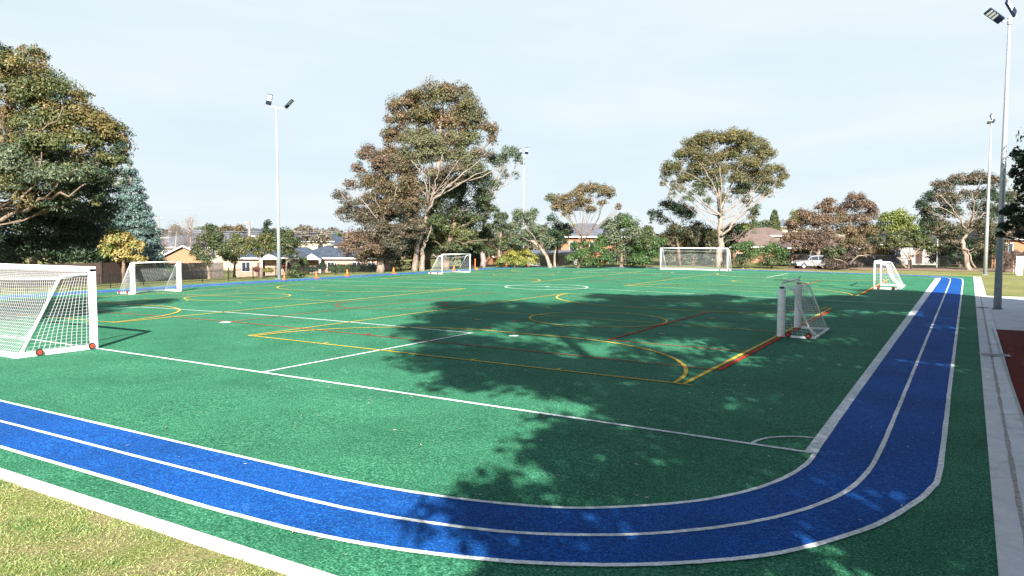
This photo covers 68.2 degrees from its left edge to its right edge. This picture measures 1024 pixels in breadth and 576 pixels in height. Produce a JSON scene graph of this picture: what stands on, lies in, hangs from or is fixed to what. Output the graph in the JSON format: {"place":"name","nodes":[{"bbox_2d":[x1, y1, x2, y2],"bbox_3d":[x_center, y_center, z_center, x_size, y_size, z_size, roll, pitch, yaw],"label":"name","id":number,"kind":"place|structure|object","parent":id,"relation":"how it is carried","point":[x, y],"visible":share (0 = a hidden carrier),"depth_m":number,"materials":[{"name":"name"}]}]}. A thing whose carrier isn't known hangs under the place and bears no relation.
{"place":"outdoors","nodes":[
{"label":"outdoors","id":0,"kind":"place"},
{"bbox_2d":[0,477,291,575],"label":"lawn grass","id":1,"kind":"structure","parent":0,"point":[48,532],"depth_m":8.66,"materials":[{"name":"green plant"}]},
{"bbox_2d":[0,267,961,562],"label":"running track","id":2,"kind":"structure","parent":0,"point":[902,473],"depth_m":10.33,"materials":[{"name":"rubber"}]},
{"bbox_2d":[0,267,962,565],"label":"track lines","id":3,"kind":"object","parent":2,"relation":"on","point":[874,461],"visible":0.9,"depth_m":10.17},
{"bbox_2d":[65,280,945,569],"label":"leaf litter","id":4,"kind":"object","parent":2,"relation":"on","point":[517,420],"visible":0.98,"depth_m":13.45,"materials":[{"name":"brown plant"}]},
{"bbox_2d":[0,255,1023,575],"bbox_3d":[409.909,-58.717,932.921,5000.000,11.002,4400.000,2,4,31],"label":"ground","id":5,"kind":"structure","parent":0,"point":[38,507],"depth_m":8.78,"materials":[{"name":"plant"}]},
{"bbox_2d":[0,206,120,264],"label":"evergreen tree","id":6,"kind":"object","parent":5,"relation":"on","point":[49,259],"visible":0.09,"depth_m":73.54,"materials":[{"name":"green plant"}]},
{"bbox_2d":[0,177,127,287],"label":"gum tree","id":7,"kind":"object","parent":5,"relation":"on","point":[32,244],"visible":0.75,"depth_m":65.13,"materials":[{"name":"green plant"}]},
{"bbox_2d":[0,42,138,225],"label":"gum tree","id":8,"kind":"object","parent":5,"relation":"on","point":[29,162],"visible":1,"depth_m":58.54,"materials":[{"name":"green plant"}]},
{"bbox_2d":[0,261,156,288],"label":"paling fence","id":9,"kind":"object","parent":5,"relation":"on","point":[115,268],"visible":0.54,"depth_m":61.05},
{"bbox_2d":[97,226,147,282],"bbox_3d":[-32.895,-2.745,63.974,4.056,4.954,3.012,-1,4,-20],"label":"golden shrub","id":10,"kind":"object","parent":5,"relation":"on","point":[124,253],"visible":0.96,"depth_m":63.51,"materials":[{"name":"yellow plant"}]},
{"bbox_2d":[98,255,163,270],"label":"evergreen tree","id":11,"kind":"object","parent":5,"relation":"on","point":[109,258],"visible":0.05,"depth_m":71.39,"materials":[{"name":"green plant"}]},
{"bbox_2d":[105,158,167,261],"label":"spruce tree","id":12,"kind":"object","parent":5,"relation":"on","point":[139,228],"visible":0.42,"depth_m":90.63,"materials":[{"name":"green plant"}]},
{"bbox_2d":[156,263,176,280],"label":"shrub","id":13,"kind":"object","parent":5,"relation":"on","point":[169,268],"visible":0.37,"depth_m":71.69,"materials":[{"name":"green plant"}]},
{"bbox_2d":[0,468,336,575],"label":"kerb","id":14,"kind":"structure","parent":5,"relation":"on","point":[251,555],"depth_m":8.94,"materials":[{"name":"concrete"}]},
{"bbox_2d":[153,245,216,281],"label":"house","id":15,"kind":"structure","parent":5,"relation":"on","point":[180,253],"depth_m":92.81,"materials":[{"name":"beige brick"}]},
{"bbox_2d":[156,219,220,251],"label":"leafless thicket","id":16,"kind":"object","parent":5,"relation":"on","point":[179,234],"visible":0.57,"depth_m":113.97,"materials":[{"name":"brown plant"}]},
{"bbox_2d":[179,214,202,247],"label":"bare tree","id":17,"kind":"object","parent":5,"relation":"on","point":[190,225],"visible":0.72,"depth_m":108.86,"materials":[{"name":"grey plant"}]},
{"bbox_2d":[160,262,223,280],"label":"paling fence","id":18,"kind":"object","parent":5,"relation":"on","point":[194,267],"visible":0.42,"depth_m":78.71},
{"bbox_2d":[159,235,250,269],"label":"house","id":19,"kind":"structure","parent":5,"relation":"on","point":[226,264],"depth_m":128.30,"materials":[{"name":"beige brick"}]},
{"bbox_2d":[189,222,232,278],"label":"street tree","id":20,"kind":"object","parent":5,"relation":"on","point":[211,239],"visible":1,"depth_m":70.75,"materials":[{"name":"green plant"}]},
{"bbox_2d":[218,224,233,232],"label":"distant tree","id":21,"kind":"object","parent":5,"relation":"on","point":[225,228],"visible":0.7,"depth_m":228.44,"materials":[{"name":"brown plant"}]},
{"bbox_2d":[0,259,453,292],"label":"picket fence","id":22,"kind":"object","parent":5,"relation":"on","point":[271,269],"visible":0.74,"depth_m":63.62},
{"bbox_2d":[218,232,250,276],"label":"street tree","id":23,"kind":"object","parent":5,"relation":"on","point":[236,241],"visible":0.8,"depth_m":75.78,"materials":[{"name":"green plant"}]},
{"bbox_2d":[229,223,245,232],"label":"distant tree","id":24,"kind":"object","parent":5,"relation":"on","point":[238,227],"visible":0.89,"depth_m":208.84,"materials":[{"name":"brown plant"}]},
{"bbox_2d":[225,229,261,237],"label":"house","id":25,"kind":"structure","parent":5,"relation":"on","point":[254,232],"depth_m":211.24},
{"bbox_2d":[244,232,280,278],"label":"street tree","id":26,"kind":"object","parent":5,"relation":"on","point":[266,238],"visible":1,"depth_m":68.72,"materials":[{"name":"green plant"}]},
{"bbox_2d":[258,219,275,245],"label":"conifer tree","id":27,"kind":"object","parent":5,"relation":"on","point":[266,223],"visible":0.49,"depth_m":107.60,"materials":[{"name":"green plant"}]},
{"bbox_2d":[233,246,307,276],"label":"house","id":28,"kind":"structure","parent":5,"relation":"on","point":[249,261],"depth_m":102.85,"materials":[{"name":"beige brick"}]},
{"bbox_2d":[241,262,250,271],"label":"window","id":29,"kind":"structure","parent":28,"relation":"in","point":[245,265],"depth_m":102.77,"materials":[{"name":"white glass"}]},
{"bbox_2d":[266,94,293,278],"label":"lamp pole","id":30,"kind":"object","parent":5,"relation":"on","point":[269,101],"visible":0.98,"depth_m":66.87,"materials":[{"name":"metal"}]},
{"bbox_2d":[274,226,303,274],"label":"evergreen tree","id":31,"kind":"object","parent":5,"relation":"on","point":[292,242],"visible":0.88,"depth_m":95.81,"materials":[{"name":"green plant"}]},
{"bbox_2d":[285,262,307,277],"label":"shrub","id":32,"kind":"object","parent":5,"relation":"on","point":[295,271],"visible":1,"depth_m":69.78,"materials":[{"name":"green plant"}]},
{"bbox_2d":[296,224,313,243],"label":"distant tree","id":33,"kind":"object","parent":5,"relation":"on","point":[303,231],"visible":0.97,"depth_m":168.96,"materials":[{"name":"brown plant"}]},
{"bbox_2d":[287,233,341,249],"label":"house","id":34,"kind":"structure","parent":5,"relation":"on","point":[312,245],"depth_m":169.60,"materials":[{"name":"stone"}]},
{"bbox_2d":[313,227,332,247],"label":"distant tree","id":35,"kind":"object","parent":5,"relation":"on","point":[323,238],"visible":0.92,"depth_m":159.48,"materials":[{"name":"brown plant"}]},
{"bbox_2d":[304,238,393,272],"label":"house","id":36,"kind":"structure","parent":5,"relation":"on","point":[328,254],"depth_m":110.09,"materials":[{"name":"blue brick"}]},
{"bbox_2d":[327,263,376,272],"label":"fence","id":37,"kind":"object","parent":5,"relation":"on","point":[338,268],"visible":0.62,"depth_m":95.69,"materials":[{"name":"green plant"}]},
{"bbox_2d":[331,141,424,272],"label":"gum tree","id":38,"kind":"object","parent":5,"relation":"on","point":[381,212],"visible":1,"depth_m":81.12,"materials":[{"name":"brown plant"}]},
{"bbox_2d":[371,165,479,268],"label":"evergreen tree","id":39,"kind":"object","parent":5,"relation":"on","point":[470,226],"visible":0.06,"depth_m":99.61,"materials":[{"name":"green plant"}]},
{"bbox_2d":[419,211,446,270],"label":"gum tree","id":40,"kind":"object","parent":5,"relation":"on","point":[434,218],"visible":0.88,"depth_m":85.73,"materials":[{"name":"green plant"}]},
{"bbox_2d":[378,75,501,268],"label":"gum tree","id":41,"kind":"object","parent":5,"relation":"on","point":[417,112],"visible":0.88,"depth_m":91.68,"materials":[{"name":"green plant"}]},
{"bbox_2d":[389,126,503,271],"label":"gum tree","id":42,"kind":"object","parent":5,"relation":"on","point":[426,144],"visible":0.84,"depth_m":84.10,"materials":[{"name":"green plant"}]},
{"bbox_2d":[404,170,503,269],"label":"gum tree","id":43,"kind":"object","parent":5,"relation":"on","point":[452,228],"visible":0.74,"depth_m":89.57,"materials":[{"name":"green plant"}]},
{"bbox_2d":[461,250,480,266],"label":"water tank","id":44,"kind":"object","parent":5,"relation":"on","point":[478,260],"visible":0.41,"depth_m":99.58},
{"bbox_2d":[0,266,954,575],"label":"artificial turf","id":45,"kind":"structure","parent":5,"relation":"on","point":[338,428],"depth_m":17.65,"materials":[{"name":"plastic"}]},
{"bbox_2d":[0,263,97,357],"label":"portable goal","id":46,"kind":"object","parent":45,"relation":"on","point":[91,290],"visible":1,"depth_m":22.52,"materials":[{"name":"metal"}]},
{"bbox_2d":[117,261,181,293],"bbox_3d":[-23.380,-0.714,48.833,1.765,1.999,3.550,2,4,31],"label":"portable goal","id":47,"kind":"object","parent":45,"relation":"on","point":[132,282],"visible":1,"depth_m":48.82,"materials":[{"name":"white plastic"}]},
{"bbox_2d":[0,270,886,384],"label":"yellow court lines","id":48,"kind":"object","parent":45,"relation":"on","point":[685,373],"visible":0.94,"depth_m":28.83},
{"bbox_2d":[4,270,887,369],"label":"red court lines","id":49,"kind":"object","parent":45,"relation":"on","point":[748,354],"visible":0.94,"depth_m":29.33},
{"bbox_2d":[428,253,470,273],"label":"portable goal","id":50,"kind":"object","parent":45,"relation":"on","point":[442,272],"visible":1,"depth_m":78.33,"materials":[{"name":"metal"}]},
{"bbox_2d":[1,268,939,452],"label":"white pitch lines","id":51,"kind":"object","parent":45,"relation":"on","point":[813,444],"visible":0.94,"depth_m":18.35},
{"bbox_2d":[660,248,732,270],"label":"portable goal","id":52,"kind":"object","parent":45,"relation":"on","point":[709,250],"visible":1,"depth_m":82.32,"materials":[{"name":"metal"}]},
{"bbox_2d":[777,276,829,338],"bbox_3d":[10.974,0.655,28.285,1.312,2.042,3.787,2,4,31],"label":"portable goal","id":53,"kind":"object","parent":45,"relation":"on","point":[798,292],"visible":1,"depth_m":27.07,"materials":[{"name":"white plastic"}]},
{"bbox_2d":[873,259,904,289],"bbox_3d":[27.855,-1.037,55.783,1.755,1.998,5.083,2,4,31],"label":"portable goal","id":54,"kind":"object","parent":45,"relation":"on","point":[902,285],"visible":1,"depth_m":54.54,"materials":[{"name":"metal"}]},
{"bbox_2d":[472,211,519,265],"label":"gum tree","id":55,"kind":"object","parent":5,"relation":"on","point":[502,244],"visible":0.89,"depth_m":96.71,"materials":[{"name":"green plant"}]},
{"bbox_2d":[472,145,524,267],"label":"gum tree","id":56,"kind":"object","parent":5,"relation":"on","point":[498,159],"visible":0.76,"depth_m":96.68,"materials":[{"name":"green plant"}]},
{"bbox_2d":[486,243,512,264],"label":"house","id":57,"kind":"structure","parent":5,"relation":"on","point":[489,260],"depth_m":111.52,"materials":[{"name":"orange brick"}]},
{"bbox_2d":[494,247,539,267],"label":"flowering shrub","id":58,"kind":"object","parent":5,"relation":"on","point":[503,259],"visible":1,"depth_m":94.46,"materials":[{"name":"yellow plant"}]},
{"bbox_2d":[519,147,528,265],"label":"lamp pole","id":59,"kind":"object","parent":5,"relation":"on","point":[526,150],"visible":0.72,"depth_m":102.57,"materials":[{"name":"metal"}]},
{"bbox_2d":[507,206,555,267],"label":"gum tree","id":60,"kind":"object","parent":5,"relation":"on","point":[527,217],"visible":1,"depth_m":93.58,"materials":[{"name":"green plant"}]},
{"bbox_2d":[50,220,1014,261],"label":"wood","id":61,"kind":"object","parent":5,"relation":"on","point":[493,238],"visible":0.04,"depth_m":204.99,"materials":[{"name":"green plant"}]},
{"bbox_2d":[525,250,578,264],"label":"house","id":62,"kind":"structure","parent":5,"relation":"on","point":[549,253],"depth_m":106.06,"materials":[{"name":"grey glass"}]},
{"bbox_2d":[543,225,570,266],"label":"gum tree","id":63,"kind":"object","parent":5,"relation":"on","point":[560,238],"visible":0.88,"depth_m":94.62,"materials":[{"name":"green plant"}]},
{"bbox_2d":[545,212,575,266],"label":"gum tree","id":64,"kind":"object","parent":5,"relation":"on","point":[560,225],"visible":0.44,"depth_m":98.83,"materials":[{"name":"green plant"}]},
{"bbox_2d":[543,181,621,267],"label":"flat topped gum","id":65,"kind":"object","parent":5,"relation":"on","point":[578,191],"visible":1,"depth_m":91.56,"materials":[{"name":"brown plant"}]},
{"bbox_2d":[551,223,625,263],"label":"house","id":66,"kind":"structure","parent":5,"relation":"on","point":[593,234],"depth_m":112.00,"materials":[{"name":"grey brick"}]},
{"bbox_2d":[565,233,613,267],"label":"bushy tree","id":67,"kind":"object","parent":5,"relation":"on","point":[594,249],"visible":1,"depth_m":91.46,"materials":[{"name":"green plant"}]},
{"bbox_2d":[598,212,655,266],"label":"bushy tree","id":68,"kind":"object","parent":5,"relation":"on","point":[633,230],"visible":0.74,"depth_m":93.22,"materials":[{"name":"green plant"}]},
{"bbox_2d":[628,231,667,267],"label":"bushy tree","id":69,"kind":"object","parent":5,"relation":"on","point":[647,243],"visible":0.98,"depth_m":89.37,"materials":[{"name":"green plant"}]},
{"bbox_2d":[646,197,702,265],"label":"gum tree","id":70,"kind":"object","parent":5,"relation":"on","point":[677,209],"visible":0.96,"depth_m":96.72,"materials":[{"name":"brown plant"}]},
{"bbox_2d":[657,220,725,265],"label":"evergreen tree","id":71,"kind":"object","parent":5,"relation":"on","point":[707,240],"visible":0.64,"depth_m":99.43,"materials":[{"name":"green plant"}]},
{"bbox_2d":[658,126,790,267],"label":"gum tree","id":72,"kind":"object","parent":5,"relation":"on","point":[741,139],"visible":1,"depth_m":91.56,"materials":[{"name":"green plant"}]},
{"bbox_2d":[723,222,754,264],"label":"evergreen tree","id":73,"kind":"object","parent":5,"relation":"on","point":[741,227],"visible":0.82,"depth_m":98.62,"materials":[{"name":"green plant"}]},
{"bbox_2d":[728,238,760,268],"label":"bushy tree","id":74,"kind":"object","parent":5,"relation":"on","point":[749,255],"visible":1,"depth_m":88.41,"materials":[{"name":"green plant"}]},
{"bbox_2d":[487,252,1003,268],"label":"picket fence","id":75,"kind":"object","parent":5,"relation":"on","point":[562,260],"visible":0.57,"depth_m":93.41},
{"bbox_2d":[713,233,781,262],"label":"house","id":76,"kind":"structure","parent":5,"relation":"on","point":[762,239],"depth_m":113.69,"materials":[{"name":"red brick"}]},
{"bbox_2d":[757,220,769,227],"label":"distant tree","id":77,"kind":"object","parent":5,"relation":"on","point":[764,223],"visible":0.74,"depth_m":229.24,"materials":[{"name":"green plant"}]},
{"bbox_2d":[746,228,785,238],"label":"house","id":78,"kind":"structure","parent":5,"relation":"on","point":[775,233],"depth_m":135.23,"materials":[{"name":"brown tile"}]},
{"bbox_2d":[755,239,791,268],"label":"bushy tree","id":79,"kind":"object","parent":5,"relation":"on","point":[774,250],"visible":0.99,"depth_m":89.44,"materials":[{"name":"green plant"}]},
{"bbox_2d":[768,209,781,230],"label":"pine tree","id":80,"kind":"object","parent":5,"relation":"on","point":[774,222],"visible":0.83,"depth_m":188.43,"materials":[{"name":"green plant"}]},
{"bbox_2d":[781,236,860,260],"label":"house","id":81,"kind":"structure","parent":5,"relation":"on","point":[785,245],"depth_m":108.62,"materials":[{"name":"orange brick"}]},
{"bbox_2d":[778,241,893,264],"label":"evergreen tree","id":82,"kind":"object","parent":5,"relation":"on","point":[794,252],"visible":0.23,"depth_m":99.67,"materials":[{"name":"green plant"}]},
{"bbox_2d":[864,255,895,265],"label":"parked car","id":83,"kind":"object","parent":5,"relation":"on","point":[891,260],"visible":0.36,"depth_m":102.98,"materials":[{"name":"metal"}]},
{"bbox_2d":[874,207,933,240],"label":"round tree","id":84,"kind":"object","parent":5,"relation":"on","point":[896,220],"visible":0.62,"depth_m":111.12,"materials":[{"name":"green plant"}]},
{"bbox_2d":[858,232,954,266],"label":"evergreen tree","id":85,"kind":"object","parent":5,"relation":"on","point":[887,252],"visible":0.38,"depth_m":98.41,"materials":[{"name":"green plant"}]},
{"bbox_2d":[872,234,956,264],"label":"house","id":86,"kind":"structure","parent":5,"relation":"on","point":[921,258],"depth_m":109.88,"materials":[{"name":"white glass"}]},
{"bbox_2d":[891,276,998,575],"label":"turf border","id":87,"kind":"object","parent":5,"relation":"on","point":[947,527],"visible":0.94,"depth_m":10.20,"materials":[{"name":"plastic"}]},
{"bbox_2d":[923,234,991,267],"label":"evergreen tree","id":88,"kind":"object","parent":5,"relation":"on","point":[945,261],"visible":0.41,"depth_m":100.29,"materials":[{"name":"green plant"}]},
{"bbox_2d":[982,113,994,274],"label":"lamp pole","id":89,"kind":"object","parent":5,"relation":"on","point":[985,261],"visible":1,"depth_m":78.42,"materials":[{"name":"metal"}]},
{"bbox_2d":[957,227,1023,267],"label":"house","id":90,"kind":"structure","parent":5,"relation":"on","point":[1013,245],"depth_m":99.07,"materials":[{"name":"orange brick"}]},
{"bbox_2d":[973,277,1023,575],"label":"concrete gutter","id":91,"kind":"object","parent":5,"relation":"on","point":[1009,543],"visible":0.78,"depth_m":12.86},
{"bbox_2d":[979,353,1010,356],"bbox_3d":[14.801,2.044,23.220,0.800,0.020,0.420,2,4,25],"label":"drain grate","id":92,"kind":"object","parent":91,"relation":"on","point":[990,354],"visible":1,"depth_m":23.18,"materials":[{"name":"metal"}]},
{"bbox_2d":[988,187,1023,267],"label":"bushy tree","id":93,"kind":"object","parent":5,"relation":"on","point":[1009,232],"visible":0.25,"depth_m":96.56,"materials":[{"name":"green plant"}]},
{"bbox_2d":[991,328,1023,426],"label":"kerb","id":94,"kind":"structure","parent":5,"relation":"on","point":[1012,388],"depth_m":18.58,"materials":[{"name":"concrete"}]},
{"bbox_2d":[996,329,1023,414],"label":"red rubber surface","id":95,"kind":"object","parent":5,"relation":"on","point":[1012,343],"visible":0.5,"depth_m":23.11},
{"bbox_2d":[1015,256,1023,274],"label":"white board","id":96,"kind":"object","parent":5,"relation":"on","point":[1019,266],"visible":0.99,"depth_m":78.92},
{"bbox_2d":[0,0,1023,234],"label":"sky","id":97,"kind":"structure","parent":0,"point":[883,100],"materials":[{"name":"white"}]},
{"bbox_2d":[789,267,1005,271],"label":"mulch ground","id":98,"kind":"structure","parent":0,"point":[898,268],"depth_m":90.81,"materials":[{"name":"brown plant"}]},
{"bbox_2d":[778,196,840,267],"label":"red tipped tree","id":99,"kind":"object","parent":98,"relation":"on","point":[811,218],"visible":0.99,"depth_m":93.51,"materials":[{"name":"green plant"}]},
{"bbox_2d":[790,255,829,268],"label":"parked car","id":100,"kind":"object","parent":98,"relation":"on","point":[803,264],"visible":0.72,"depth_m":89.10,"materials":[{"name":"white metal"}]},
{"bbox_2d":[804,245,864,268],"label":"twiggy shrub","id":101,"kind":"object","parent":98,"relation":"on","point":[837,261],"visible":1,"depth_m":88.14,"materials":[{"name":"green plant"}]},
{"bbox_2d":[828,190,885,266],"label":"red tipped tree","id":102,"kind":"object","parent":98,"relation":"on","point":[865,243],"visible":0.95,"depth_m":95.60,"materials":[{"name":"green plant"}]},
{"bbox_2d":[881,226,939,268],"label":"tree","id":103,"kind":"object","parent":98,"relation":"on","point":[900,240],"visible":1,"depth_m":91.74,"materials":[{"name":"green plant"}]},
{"bbox_2d":[913,168,1013,269],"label":"spreading gum","id":104,"kind":"object","parent":98,"relation":"on","point":[934,223],"visible":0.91,"depth_m":90.59,"materials":[{"name":"green plant"}]},
{"bbox_2d":[1003,252,1023,271],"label":"vine fence","id":105,"kind":"object","parent":98,"relation":"on","point":[1007,270],"visible":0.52,"depth_m":86.56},
{"bbox_2d":[1003,250,1023,272],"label":"vine growth","id":106,"kind":"object","parent":105,"relation":"attached to","point":[1015,253],"visible":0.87,"depth_m":85.37,"materials":[{"name":"brown plant"}]},
{"bbox_2d":[987,296,1023,330],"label":"pavement","id":107,"kind":"structure","parent":0,"point":[1010,316],"depth_m":36.68,"materials":[{"name":"concrete"}]},
{"bbox_2d":[984,0,1016,309],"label":"lamp pole","id":108,"kind":"object","parent":107,"relation":"on","point":[994,15],"visible":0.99,"depth_m":38.40,"materials":[{"name":"metal"}]},
{"bbox_2d":[995,130,1023,243],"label":"evergreen tree","id":109,"kind":"object","parent":107,"relation":"on","point":[1017,156],"visible":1,"depth_m":34.87,"materials":[{"name":"green plant"}]},
{"label":"gutter bed","id":110,"kind":"structure","parent":0,"visible":0},
{"bbox_2d":[978,284,1023,541],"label":"gutter silt","id":111,"kind":"object","parent":110,"relation":"on","point":[1018,499],"visible":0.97,"depth_m":12.86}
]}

